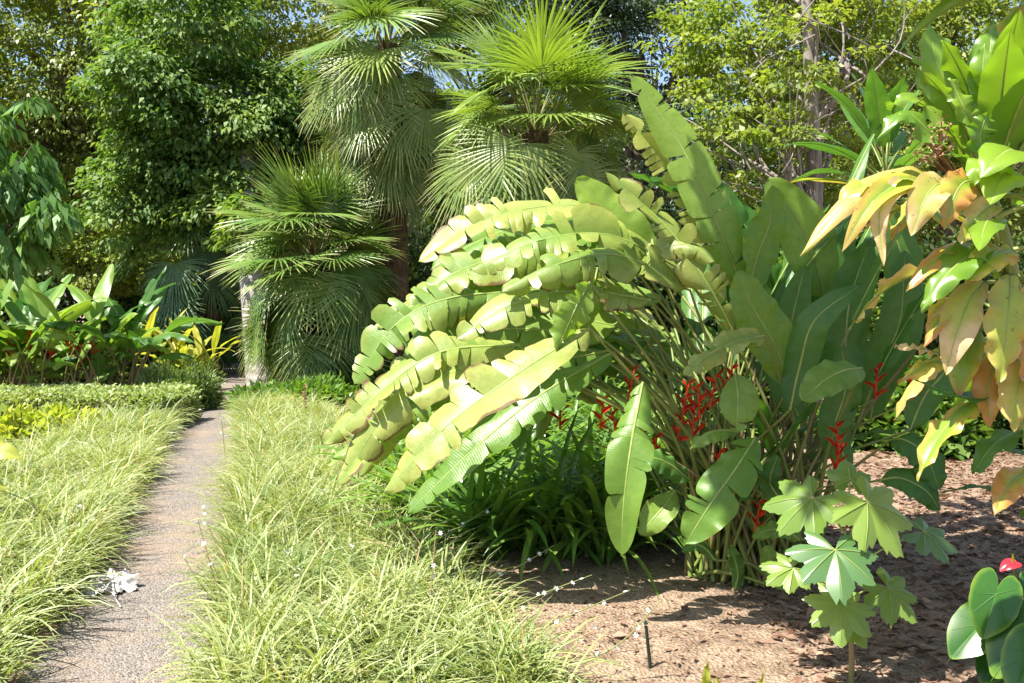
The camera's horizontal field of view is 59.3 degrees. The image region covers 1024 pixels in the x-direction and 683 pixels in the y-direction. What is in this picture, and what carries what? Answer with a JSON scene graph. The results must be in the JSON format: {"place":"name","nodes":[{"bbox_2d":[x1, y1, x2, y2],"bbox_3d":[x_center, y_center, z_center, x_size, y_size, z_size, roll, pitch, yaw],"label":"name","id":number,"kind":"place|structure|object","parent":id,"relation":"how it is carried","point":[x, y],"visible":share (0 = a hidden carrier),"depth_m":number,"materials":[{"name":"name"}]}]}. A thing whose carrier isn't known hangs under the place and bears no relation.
{"place":"outdoors","nodes":[
{"label":"outdoors","id":0,"kind":"place"},
{"bbox_2d":[16,362,244,682],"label":"path","id":1,"kind":"structure","parent":0,"point":[134,641],"depth_m":5.07,"materials":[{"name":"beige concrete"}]},
{"bbox_2d":[78,568,139,607],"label":"fallen leaf","id":2,"kind":"object","parent":1,"relation":"on","point":[128,585],"visible":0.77,"depth_m":4.99,"materials":[{"name":"white plant"}]},
{"bbox_2d":[0,0,1018,309],"label":"sky","id":3,"kind":"structure","parent":0,"point":[290,15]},
{"bbox_2d":[0,314,1023,682],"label":"ground","id":4,"kind":"structure","parent":0,"point":[666,668],"depth_m":4.68,"materials":[{"name":"soil"}]},
{"bbox_2d":[0,443,20,491],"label":"canna plant","id":5,"kind":"object","parent":4,"relation":"on","point":[8,451],"visible":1,"depth_m":5.63,"materials":[{"name":"yellow plant"}]},
{"bbox_2d":[0,33,52,94],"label":"broadleaf tree","id":6,"kind":"object","parent":4,"relation":"on","point":[20,73],"depth_m":45.68,"materials":[{"name":"green plant"}]},
{"bbox_2d":[1,47,66,311],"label":"broadleaf tree","id":7,"kind":"object","parent":4,"relation":"on","point":[51,256],"visible":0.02,"depth_m":29.93,"materials":[{"name":"green plant"}]},
{"bbox_2d":[0,265,68,326],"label":"shrub","id":8,"kind":"object","parent":4,"relation":"on","point":[36,274],"visible":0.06,"depth_m":21.57,"materials":[{"name":"green plant"}]},
{"bbox_2d":[0,398,70,449],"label":"croton shrub","id":9,"kind":"object","parent":4,"relation":"on","point":[17,417],"visible":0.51,"depth_m":9.66,"materials":[{"name":"yellow plant"}]},
{"bbox_2d":[0,309,82,385],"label":"shrub","id":10,"kind":"object","parent":4,"relation":"on","point":[39,355],"visible":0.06,"depth_m":18.12,"materials":[{"name":"green plant"}]},
{"bbox_2d":[0,89,84,291],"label":"mango tree","id":11,"kind":"object","parent":4,"relation":"on","point":[36,214],"visible":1,"depth_m":12.52,"materials":[{"name":"green plant"}]},
{"bbox_2d":[26,399,113,430],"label":"croton shrub","id":12,"kind":"object","parent":4,"relation":"on","point":[47,407],"visible":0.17,"depth_m":10.06,"materials":[{"name":"yellow plant"}]},
{"bbox_2d":[0,263,172,386],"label":"heliconia clump","id":13,"kind":"object","parent":4,"relation":"on","point":[34,305],"visible":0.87,"depth_m":15.48,"materials":[{"name":"plant"}]},
{"bbox_2d":[0,380,204,429],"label":"clipped hedge","id":14,"kind":"object","parent":4,"relation":"on","point":[82,394],"visible":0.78,"depth_m":11.46,"materials":[{"name":"green plant"}]},
{"bbox_2d":[0,378,206,682],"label":"spider plant border","id":15,"kind":"object","parent":4,"relation":"on","point":[97,472],"visible":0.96,"depth_m":5.95,"materials":[{"name":"green plant"}]},
{"bbox_2d":[59,520,79,585],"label":"flower stalk","id":16,"kind":"object","parent":15,"relation":"on","point":[65,541],"visible":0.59,"depth_m":4.87,"materials":[{"name":"white plant"}]},
{"bbox_2d":[70,500,107,546],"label":"flower stalk","id":17,"kind":"object","parent":15,"relation":"on","point":[89,514],"visible":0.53,"depth_m":5.64,"materials":[{"name":"white plant"}]},
{"bbox_2d":[155,408,203,449],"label":"flower stalk","id":18,"kind":"object","parent":15,"relation":"on","point":[176,426],"visible":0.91,"depth_m":9.28,"materials":[{"name":"white plant"}]},
{"bbox_2d":[2,108,228,333],"bbox_3d":[-13.226,-4.300,32.788,12.977,9.496,8.653,0,2,0],"label":"broadleaf tree","id":19,"kind":"object","parent":4,"relation":"on","point":[69,297],"visible":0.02,"depth_m":31.06,"materials":[{"name":"green plant"}]},
{"bbox_2d":[42,282,224,385],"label":"banana plant","id":20,"kind":"object","parent":4,"relation":"on","point":[134,342],"visible":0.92,"depth_m":15.45,"materials":[{"name":"green plant"}]},
{"bbox_2d":[43,178,223,324],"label":"broadleaf tree","id":21,"kind":"object","parent":4,"relation":"on","point":[79,246],"visible":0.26,"depth_m":22.39,"materials":[{"name":"green plant"}]},
{"bbox_2d":[68,318,220,384],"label":"shrub","id":22,"kind":"object","parent":4,"relation":"on","point":[127,369],"visible":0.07,"depth_m":18.28,"materials":[{"name":"green plant"}]},
{"bbox_2d":[93,265,197,345],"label":"shrub","id":23,"kind":"object","parent":4,"relation":"on","point":[106,326],"visible":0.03,"depth_m":23.95,"materials":[{"name":"green plant"}]},
{"bbox_2d":[129,359,227,410],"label":"mound shrub","id":24,"kind":"object","parent":4,"relation":"on","point":[204,380],"visible":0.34,"depth_m":13.61,"materials":[{"name":"green plant"}]},
{"bbox_2d":[146,350,225,379],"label":"mound shrub","id":25,"kind":"object","parent":4,"relation":"on","point":[200,362],"visible":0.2,"depth_m":18.34,"materials":[{"name":"green plant"}]},
{"bbox_2d":[130,306,243,372],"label":"ginger plant","id":26,"kind":"object","parent":4,"relation":"on","point":[181,347],"visible":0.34,"depth_m":18.48,"materials":[{"name":"yellow plant"}]},
{"bbox_2d":[105,113,292,374],"bbox_3d":[-6.947,-1.986,20.560,4.219,6.141,4.200,0,2,0],"label":"fan palm","id":27,"kind":"object","parent":4,"relation":"on","point":[214,299],"visible":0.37,"depth_m":19.60,"materials":[{"name":"green plant"}]},
{"bbox_2d":[30,31,369,304],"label":"broadleaf tree","id":28,"kind":"object","parent":4,"relation":"on","point":[212,79],"depth_m":48.69,"materials":[{"name":"green plant"}]},
{"bbox_2d":[65,0,340,386],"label":"broadleaf tree","id":29,"kind":"object","parent":4,"relation":"on","point":[171,89],"visible":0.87,"depth_m":18.81,"materials":[{"name":"green plant"}]},
{"bbox_2d":[0,0,412,308],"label":"broadleaf tree","id":30,"kind":"object","parent":4,"relation":"on","point":[69,140],"visible":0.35,"depth_m":22.76,"materials":[{"name":"green plant"}]},
{"bbox_2d":[222,297,291,361],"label":"shrub","id":31,"kind":"object","parent":4,"relation":"on","point":[235,335],"visible":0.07,"depth_m":25.31,"materials":[{"name":"green plant"}]},
{"bbox_2d":[161,171,378,299],"bbox_3d":[-8.261,-2.771,30.674,8.902,6.790,6.419,0,2,0],"label":"broadleaf tree","id":32,"kind":"object","parent":4,"relation":"on","point":[326,247],"visible":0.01,"depth_m":30.37,"materials":[{"name":"green plant"}]},
{"bbox_2d":[235,319,327,369],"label":"shrub","id":33,"kind":"object","parent":4,"relation":"on","point":[243,358],"visible":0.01,"depth_m":22.13,"materials":[{"name":"green plant"}]},
{"bbox_2d":[220,370,371,412],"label":"shrub","id":34,"kind":"object","parent":4,"relation":"on","point":[329,385],"visible":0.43,"depth_m":13.47,"materials":[{"name":"green plant"}]},
{"bbox_2d":[198,137,410,384],"bbox_3d":[-3.481,-0.969,15.158,3.550,5.088,3.663,0,2,0],"label":"fan palm","id":35,"kind":"object","parent":4,"relation":"on","point":[296,336],"visible":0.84,"depth_m":14.74,"materials":[{"name":"green plant"}]},
{"bbox_2d":[302,383,308,406],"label":"seed stalk","id":36,"kind":"object","parent":4,"relation":"on","point":[305,395],"visible":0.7,"depth_m":11.99,"materials":[{"name":"beige plant"}]},
{"bbox_2d":[334,360,392,395],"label":"shrub","id":37,"kind":"object","parent":4,"relation":"on","point":[347,380],"visible":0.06,"depth_m":14.77,"materials":[{"name":"green plant"}]},
{"bbox_2d":[304,411,454,492],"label":"clivia clump","id":38,"kind":"object","parent":4,"relation":"on","point":[396,449],"visible":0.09,"depth_m":7.21,"materials":[{"name":"green plant"}]},
{"bbox_2d":[273,0,490,367],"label":"fan palm","id":39,"kind":"object","parent":4,"relation":"on","point":[386,133],"visible":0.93,"depth_m":15.38,"materials":[{"name":"green plant"}]},
{"bbox_2d":[139,378,634,682],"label":"spider plant border","id":40,"kind":"object","parent":4,"relation":"on","point":[368,616],"visible":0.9,"depth_m":4.41,"materials":[{"name":"green plant"}]},
{"bbox_2d":[182,555,215,599],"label":"flower stalk","id":41,"kind":"object","parent":40,"relation":"on","point":[198,580],"visible":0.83,"depth_m":4.46,"materials":[{"name":"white plant"}]},
{"bbox_2d":[200,501,215,539],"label":"flower stalk","id":42,"kind":"object","parent":40,"relation":"on","point":[204,513],"visible":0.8,"depth_m":5.65,"materials":[{"name":"white plant"}]},
{"bbox_2d":[195,520,231,621],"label":"flower stalk","id":43,"kind":"object","parent":40,"relation":"on","point":[203,542],"visible":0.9,"depth_m":4.29,"materials":[{"name":"white plant"}]},
{"bbox_2d":[218,409,225,462],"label":"flower stalk","id":44,"kind":"object","parent":40,"relation":"on","point":[221,432],"visible":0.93,"depth_m":8.72,"materials":[{"name":"white plant"}]},
{"bbox_2d":[280,540,299,595],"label":"flower stalk","id":45,"kind":"object","parent":40,"relation":"on","point":[287,550],"visible":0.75,"depth_m":4.56,"materials":[{"name":"white plant"}]},
{"bbox_2d":[350,507,353,567],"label":"flower stalk","id":46,"kind":"object","parent":40,"relation":"on","point":[351,545],"visible":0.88,"depth_m":4.87,"materials":[{"name":"white plant"}]},
{"bbox_2d":[429,531,442,602],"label":"flower stalk","id":47,"kind":"object","parent":40,"relation":"on","point":[433,565],"visible":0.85,"depth_m":4.29,"materials":[{"name":"white plant"}]},
{"bbox_2d":[431,504,493,543],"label":"flower stalk","id":48,"kind":"object","parent":40,"relation":"on","point":[463,523],"visible":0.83,"depth_m":5.44,"materials":[{"name":"white plant"}]},
{"bbox_2d":[460,545,554,585],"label":"flower stalk","id":49,"kind":"object","parent":40,"relation":"on","point":[528,559],"visible":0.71,"depth_m":4.79,"materials":[{"name":"white plant"}]},
{"bbox_2d":[491,575,591,619],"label":"flower stalk","id":50,"kind":"object","parent":40,"relation":"on","point":[545,592],"visible":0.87,"depth_m":4.29,"materials":[{"name":"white plant"}]},
{"bbox_2d":[509,590,629,643],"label":"flower stalk","id":51,"kind":"object","parent":40,"relation":"on","point":[602,602],"visible":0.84,"depth_m":4.07,"materials":[{"name":"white plant"}]},
{"bbox_2d":[536,622,609,660],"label":"flower stalk","id":52,"kind":"object","parent":40,"relation":"on","point":[595,627],"visible":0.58,"depth_m":3.86,"materials":[{"name":"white plant"}]},
{"bbox_2d":[551,600,661,665],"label":"flower stalk","id":53,"kind":"object","parent":40,"relation":"on","point":[635,634],"visible":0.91,"depth_m":3.84,"materials":[{"name":"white plant"}]},
{"bbox_2d":[328,207,445,354],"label":"shrub","id":54,"kind":"object","parent":4,"relation":"on","point":[417,273],"visible":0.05,"depth_m":21.20,"materials":[{"name":"green plant"}]},
{"bbox_2d":[334,394,470,444],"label":"clivia clump","id":55,"kind":"object","parent":4,"relation":"on","point":[417,418],"visible":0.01,"depth_m":8.83,"materials":[{"name":"green plant"}]},
{"bbox_2d":[299,105,519,332],"bbox_3d":[-4.715,-4.839,34.610,13.400,10.834,8.201,0,2,0],"label":"broadleaf tree","id":56,"kind":"object","parent":4,"relation":"on","point":[432,228],"visible":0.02,"depth_m":33.46,"materials":[{"name":"green plant"}]},
{"bbox_2d":[269,68,557,273],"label":"broadleaf tree","id":57,"kind":"object","parent":4,"relation":"on","point":[472,74],"depth_m":46.49,"materials":[{"name":"green plant"}]},
{"bbox_2d":[316,443,525,557],"bbox_3d":[-0.572,0.953,6.220,1.833,0.965,1.724,0,2,0],"label":"clivia clump","id":58,"kind":"object","parent":4,"relation":"on","point":[421,480],"visible":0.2,"depth_m":6.12,"materials":[{"name":"green plant"}]},
{"bbox_2d":[362,0,591,149],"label":"broadleaf tree","id":59,"kind":"object","parent":4,"relation":"on","point":[476,15],"visible":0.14,"depth_m":29.54,"materials":[{"name":"green plant"}]},
{"bbox_2d":[350,425,607,568],"bbox_3d":[-0.139,0.959,5.842,1.784,0.865,1.764,0,2,0],"label":"clivia clump","id":60,"kind":"object","parent":4,"relation":"on","point":[504,521],"visible":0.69,"depth_m":5.63,"materials":[{"name":"green plant"}]},
{"bbox_2d":[380,403,594,491],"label":"clivia clump","id":61,"kind":"object","parent":4,"relation":"on","point":[466,433],"visible":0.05,"depth_m":7.20,"materials":[{"name":"green plant"}]},
{"bbox_2d":[462,409,578,457],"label":"clivia clump","id":62,"kind":"object","parent":4,"relation":"on","point":[549,430],"visible":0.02,"depth_m":8.58,"materials":[{"name":"green plant"}]},
{"bbox_2d":[455,402,604,489],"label":"clivia clump","id":63,"kind":"object","parent":4,"relation":"on","point":[550,451],"visible":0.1,"depth_m":7.31,"materials":[{"name":"green plant"}]},
{"bbox_2d":[421,0,658,281],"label":"fan palm","id":64,"kind":"object","parent":4,"relation":"on","point":[525,169],"visible":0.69,"depth_m":12.80,"materials":[{"name":"green plant"}]},
{"bbox_2d":[408,128,673,271],"bbox_3d":[1.378,-4.222,37.961,12.887,9.111,8.551,0,2,0],"label":"broadleaf tree","id":65,"kind":"object","parent":4,"relation":"on","point":[467,217],"depth_m":37.89,"materials":[{"name":"green plant"}]},
{"bbox_2d":[465,320,625,419],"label":"shrub","id":66,"kind":"object","parent":4,"relation":"on","point":[611,380],"visible":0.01,"depth_m":11.66,"materials":[{"name":"green plant"}]},
{"bbox_2d":[433,408,673,580],"bbox_3d":[0.239,0.951,5.848,1.679,0.988,1.932,0,2,0],"label":"clivia clump","id":67,"kind":"object","parent":4,"relation":"on","point":[533,543],"visible":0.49,"depth_m":5.69,"materials":[{"name":"green plant"}]},
{"bbox_2d":[429,72,697,194],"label":"broadleaf tree","id":68,"kind":"object","parent":4,"relation":"on","point":[589,119],"depth_m":49.41,"materials":[{"name":"green plant"}]},
{"bbox_2d":[444,423,696,595],"bbox_3d":[0.583,0.984,5.853,1.713,0.891,1.831,2,3,41],"label":"clivia clump","id":69,"kind":"object","parent":4,"relation":"on","point":[567,544],"visible":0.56,"depth_m":5.61,"materials":[{"name":"green plant"}]},
{"bbox_2d":[525,392,619,454],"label":"clivia clump","id":70,"kind":"object","parent":4,"relation":"on","point":[553,420],"visible":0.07,"depth_m":8.77,"materials":[{"name":"green plant"}]},
{"bbox_2d":[562,400,587,425],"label":"clivia clump","id":71,"kind":"object","parent":4,"relation":"on","point":[568,402],"visible":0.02,"depth_m":10.54,"materials":[{"name":"green plant"}]},
{"bbox_2d":[503,404,663,482],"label":"clivia clump","id":72,"kind":"object","parent":4,"relation":"on","point":[589,451],"visible":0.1,"depth_m":7.09,"materials":[{"name":"green plant"}]},
{"bbox_2d":[552,374,650,435],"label":"clivia clump","id":73,"kind":"object","parent":4,"relation":"on","point":[599,407],"visible":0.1,"depth_m":10.50,"materials":[{"name":"green plant"}]},
{"bbox_2d":[549,388,690,453],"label":"clivia clump","id":74,"kind":"object","parent":4,"relation":"on","point":[597,410],"visible":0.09,"depth_m":8.77,"materials":[{"name":"green plant"}]},
{"bbox_2d":[547,385,693,484],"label":"clivia clump","id":75,"kind":"object","parent":4,"relation":"on","point":[616,415],"visible":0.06,"depth_m":7.20,"materials":[{"name":"green plant"}]},
{"bbox_2d":[538,417,705,566],"bbox_3d":[1.010,0.943,6.038,1.710,1.010,1.903,0,2,0],"label":"clivia clump","id":76,"kind":"object","parent":4,"relation":"on","point":[659,537],"visible":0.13,"depth_m":5.90,"materials":[{"name":"green plant"}]},
{"bbox_2d":[497,0,766,207],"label":"broadleaf tree","id":77,"kind":"object","parent":4,"relation":"on","point":[627,19],"visible":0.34,"depth_m":26.04,"materials":[{"name":"green plant"}]},
{"bbox_2d":[321,74,972,590],"bbox_3d":[0.781,-0.102,5.491,3.411,2.983,3.367,2,3,37],"label":"heliconia clump","id":78,"kind":"object","parent":4,"relation":"on","point":[519,350],"visible":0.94,"depth_m":5.07,"materials":[{"name":"green plant"}]},
{"bbox_2d":[644,621,651,668],"bbox_3d":[0.602,1.352,3.978,0.041,0.237,0.021,0,2,0],"label":"marker stake","id":79,"kind":"object","parent":4,"relation":"on","point":[648,646],"visible":0.94,"depth_m":3.97,"materials":[{"name":"grey"}]},
{"bbox_2d":[595,169,717,349],"bbox_3d":[3.311,-1.466,20.044,4.679,4.814,2.907,0,2,0],"label":"shrub","id":80,"kind":"object","parent":4,"relation":"on","point":[637,280],"visible":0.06,"depth_m":19.44,"materials":[{"name":"green plant"}]},
{"bbox_2d":[604,370,716,434],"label":"clivia clump","id":81,"kind":"object","parent":4,"relation":"on","point":[681,387],"visible":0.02,"depth_m":10.17,"materials":[{"name":"green plant"}]},
{"bbox_2d":[581,96,783,342],"bbox_3d":[6.573,-4.933,36.764,12.838,10.945,8.584,0,2,0],"label":"broadleaf tree","id":82,"kind":"object","parent":4,"relation":"on","point":[673,208],"visible":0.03,"depth_m":35.23,"materials":[{"name":"green plant"}]},
{"bbox_2d":[613,328,807,436],"bbox_3d":[2.580,0.536,11.461,2.886,1.483,1.815,0,2,0],"label":"shrub","id":83,"kind":"object","parent":4,"relation":"on","point":[638,358],"visible":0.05,"depth_m":11.15,"materials":[{"name":"green plant"}]},
{"bbox_2d":[648,410,778,479],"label":"clivia clump","id":84,"kind":"object","parent":4,"relation":"on","point":[663,446],"visible":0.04,"depth_m":8.11,"materials":[{"name":"green plant"}]},
{"bbox_2d":[597,19,861,324],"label":"broadleaf tree","id":85,"kind":"object","parent":4,"relation":"on","point":[707,111],"depth_m":47.04,"materials":[{"name":"green plant"}]},
{"bbox_2d":[701,662,763,682],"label":"young shoot","id":86,"kind":"object","parent":4,"relation":"on","point":[706,677],"visible":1,"depth_m":3.31,"materials":[{"name":"yellow plant"}]},
{"bbox_2d":[468,453,1023,682],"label":"soil litter","id":87,"kind":"object","parent":4,"relation":"on","point":[684,607],"visible":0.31,"depth_m":4.78,"materials":[{"name":"brown soil"}]},
{"bbox_2d":[601,0,939,230],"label":"acacia tree","id":88,"kind":"object","parent":4,"relation":"on","point":[800,97],"visible":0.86,"depth_m":14.15,"materials":[{"name":"green plant"}]},
{"bbox_2d":[668,64,961,335],"bbox_3d":[12.196,-4.507,32.631,12.670,10.097,8.255,0,2,0],"label":"broadleaf tree","id":89,"kind":"object","parent":4,"relation":"on","point":[758,183],"depth_m":32.00,"materials":[{"name":"green plant"}]},
{"bbox_2d":[753,202,884,341],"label":"shrub","id":90,"kind":"object","parent":4,"relation":"on","point":[875,316],"visible":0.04,"depth_m":18.35,"materials":[{"name":"green plant"}]},
{"bbox_2d":[759,460,958,682],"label":"castor sapling","id":91,"kind":"object","parent":4,"relation":"on","point":[841,612],"visible":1,"depth_m":3.71,"materials":[{"name":"plant"}]},
{"bbox_2d":[783,67,964,496],"bbox_3d":[2.481,-0.215,6.097,1.287,3.245,1.358,1,2,17],"label":"cordyline","id":92,"kind":"object","parent":4,"relation":"on","point":[876,96],"visible":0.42,"depth_m":5.96,"materials":[{"name":"plant"}]},
{"bbox_2d":[748,8,1013,244],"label":"broadleaf tree","id":93,"kind":"object","parent":4,"relation":"on","point":[955,45],"depth_m":48.75,"materials":[{"name":"green plant"}]},
{"bbox_2d":[756,448,1023,682],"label":"leaf litter","id":94,"kind":"object","parent":4,"relation":"on","point":[939,624],"visible":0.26,"depth_m":5.22,"materials":[{"name":"brown plant"}]},
{"bbox_2d":[794,353,1022,460],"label":"shrub","id":95,"kind":"object","parent":4,"relation":"on","point":[961,445],"visible":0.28,"depth_m":9.75,"materials":[{"name":"green plant"}]},
{"bbox_2d":[799,0,1023,258],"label":"broadleaf tree","id":96,"kind":"object","parent":4,"relation":"on","point":[983,9],"visible":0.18,"depth_m":23.02,"materials":[{"name":"green plant"}]},
{"bbox_2d":[800,9,1023,516],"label":"cordyline","id":97,"kind":"object","parent":4,"relation":"on","point":[974,104],"visible":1,"depth_m":2.93,"materials":[{"name":"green plant"}]},
{"bbox_2d":[866,48,1023,312],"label":"broadleaf tree","id":98,"kind":"object","parent":4,"relation":"on","point":[882,274],"visible":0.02,"depth_m":30.79,"materials":[{"name":"green plant"}]},
{"bbox_2d":[896,0,1023,55],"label":"cordyline","id":99,"kind":"object","parent":4,"relation":"on","point":[942,7],"visible":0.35,"depth_m":3.56,"materials":[{"name":"plant"}]},
{"bbox_2d":[915,223,1023,359],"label":"shrub","id":100,"kind":"object","parent":4,"relation":"on","point":[934,343],"visible":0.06,"depth_m":17.71,"materials":[{"name":"green plant"}]},
{"bbox_2d":[942,443,1023,517],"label":"cordyline","id":101,"kind":"object","parent":4,"relation":"on","point":[1013,451],"visible":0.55,"depth_m":4.72,"materials":[{"name":"plant"}]},
{"bbox_2d":[947,554,1023,682],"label":"anthurium","id":102,"kind":"object","parent":4,"relation":"on","point":[986,627],"visible":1,"depth_m":3.57,"materials":[{"name":"green plant"}]},
{"bbox_2d":[977,328,1023,450],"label":"shrub","id":103,"kind":"object","parent":4,"relation":"on","point":[1000,415],"visible":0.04,"depth_m":9.76,"materials":[{"name":"green plant"}]}
]}

